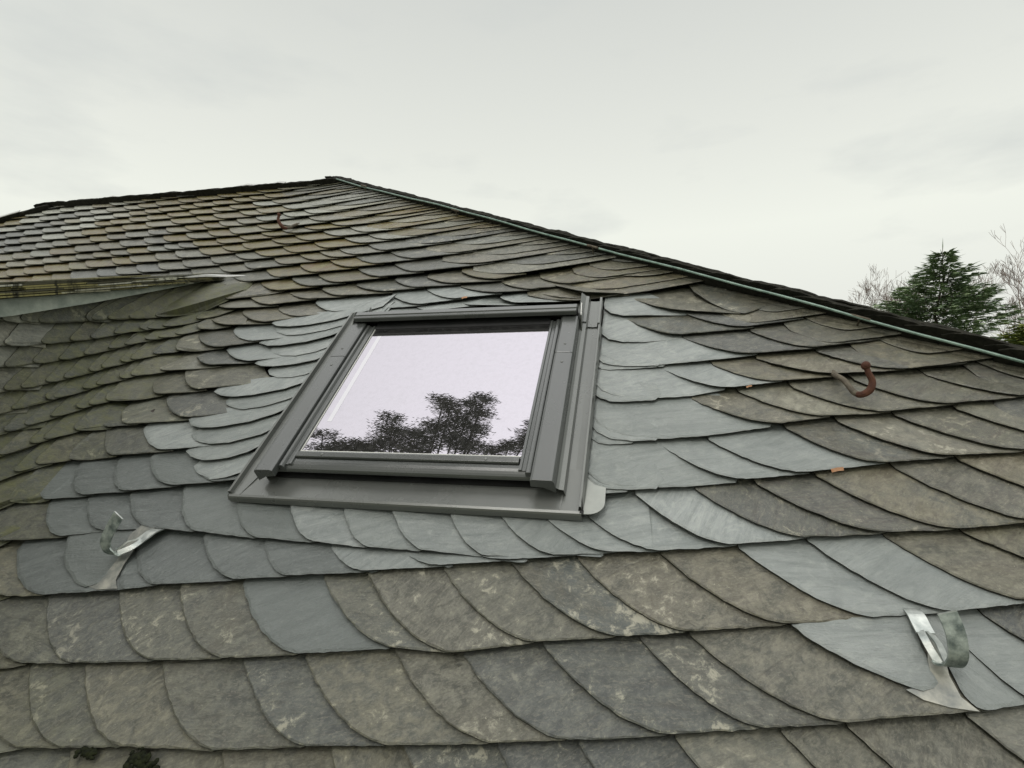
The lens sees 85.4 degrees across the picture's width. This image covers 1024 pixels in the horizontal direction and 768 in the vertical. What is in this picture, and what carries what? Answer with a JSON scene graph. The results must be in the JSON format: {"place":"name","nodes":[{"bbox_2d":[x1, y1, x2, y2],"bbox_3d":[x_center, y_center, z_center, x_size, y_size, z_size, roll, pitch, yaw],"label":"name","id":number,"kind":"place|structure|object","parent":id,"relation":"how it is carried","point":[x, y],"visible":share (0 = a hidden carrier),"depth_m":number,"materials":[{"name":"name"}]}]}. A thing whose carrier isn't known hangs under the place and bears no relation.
{"place":"outdoors","nodes":[
{"label":"outdoors","id":0,"kind":"place"},
{"bbox_2d":[0,0,1023,339],"label":"sky","id":1,"kind":"structure","parent":0,"point":[808,145],"materials":[{"name":"white"}]},
{"bbox_2d":[871,242,1023,343],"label":"conifer tree","id":2,"kind":"object","parent":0,"point":[961,303],"visible":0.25,"depth_m":19.90,"materials":[{"name":"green plant"}]},
{"bbox_2d":[983,224,1023,333],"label":"bare tree","id":3,"kind":"object","parent":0,"point":[1015,259],"visible":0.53,"depth_m":25.08,"materials":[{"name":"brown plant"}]},
{"bbox_2d":[993,321,1023,345],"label":"conifer tree","id":4,"kind":"object","parent":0,"point":[1018,335],"visible":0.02,"depth_m":11.00,"materials":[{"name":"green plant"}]},
{"bbox_3d":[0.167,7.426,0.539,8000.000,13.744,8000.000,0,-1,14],"label":"ground","id":5,"kind":"structure","parent":0,"visible":0},
{"bbox_2d":[0,176,1023,767],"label":"house","id":6,"kind":"structure","parent":5,"relation":"on","point":[734,572],"depth_m":1.25,"materials":[{"name":"stone"}]},
{"bbox_2d":[73,746,97,759],"bbox_3d":[-0.789,0.684,1.029,0.051,0.017,0.020,0,-1,14],"label":"moss clump","id":7,"kind":"object","parent":6,"relation":"on","point":[87,752],"visible":1,"depth_m":1.03,"materials":[{"name":"green plant"}]},
{"bbox_2d":[89,511,164,589],"bbox_3d":[-0.955,0.400,1.386,0.099,0.176,0.153,0,-1,14],"label":"roof hook","id":8,"kind":"object","parent":6,"relation":"attached to","point":[140,535],"visible":1,"depth_m":1.36,"materials":[{"name":"metal"}]},
{"bbox_2d":[122,747,159,767],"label":"moss clump","id":9,"kind":"object","parent":6,"relation":"on","point":[140,759],"visible":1,"depth_m":1.00,"materials":[{"name":"green plant"}]},
{"bbox_2d":[277,213,299,229],"bbox_3d":[-1.154,-0.834,2.886,0.041,0.087,0.132,-1,-1,37],"label":"roof hook","id":10,"kind":"object","parent":6,"relation":"on","point":[281,225],"visible":1,"depth_m":2.84,"materials":[{"name":"metal"}]},
{"bbox_2d":[228,293,605,520],"bbox_3d":[-0.194,0.002,1.690,0.987,0.629,0.704,0,-1,14],"label":"roof window","id":11,"kind":"structure","parent":6,"relation":"attached to","point":[487,411],"depth_m":1.51,"materials":[{"name":"metal"}]},
{"bbox_2d":[336,178,1023,363],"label":"lightning conductor","id":12,"kind":"object","parent":6,"relation":"attached to","point":[858,317],"visible":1,"depth_m":1.77,"materials":[{"name":"weathered copper with green patina"}]},
{"bbox_2d":[831,467,843,471],"bbox_3d":[0.723,0.191,1.235,0.028,0.012,0.008,0,-1,14],"label":"copper slip","id":13,"kind":"object","parent":6,"relation":"attached to","point":[837,469],"visible":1,"depth_m":1.23,"materials":[{"name":"orange metal"}]},
{"bbox_2d":[831,361,875,397],"bbox_3d":[0.854,-0.010,1.409,0.034,0.090,0.149,0,-1,-9],"label":"roof hook","id":14,"kind":"object","parent":6,"relation":"attached to","point":[871,386],"visible":1,"depth_m":1.35,"materials":[{"name":"metal"}]},
{"bbox_2d":[903,608,979,711],"bbox_3d":[0.695,0.435,0.941,0.094,0.149,0.143,0,-1,14],"label":"roof hook","id":15,"kind":"object","parent":6,"relation":"attached to","point":[944,692],"visible":1,"depth_m":0.89,"materials":[{"name":"metal"}]},
{"bbox_2d":[848,265,945,320],"bbox_3d":[27.463,-0.495,38.760,10.142,17.092,11.694,0,-1,8],"label":"bare tree","id":16,"kind":"object","parent":5,"relation":"on","point":[875,296],"visible":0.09,"depth_m":39.74,"materials":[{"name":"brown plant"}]},
{"bbox_2d":[867,256,1023,336],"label":"bare tree","id":17,"kind":"object","parent":5,"relation":"on","point":[1003,275],"visible":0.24,"depth_m":29.07,"materials":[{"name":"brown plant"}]}
]}

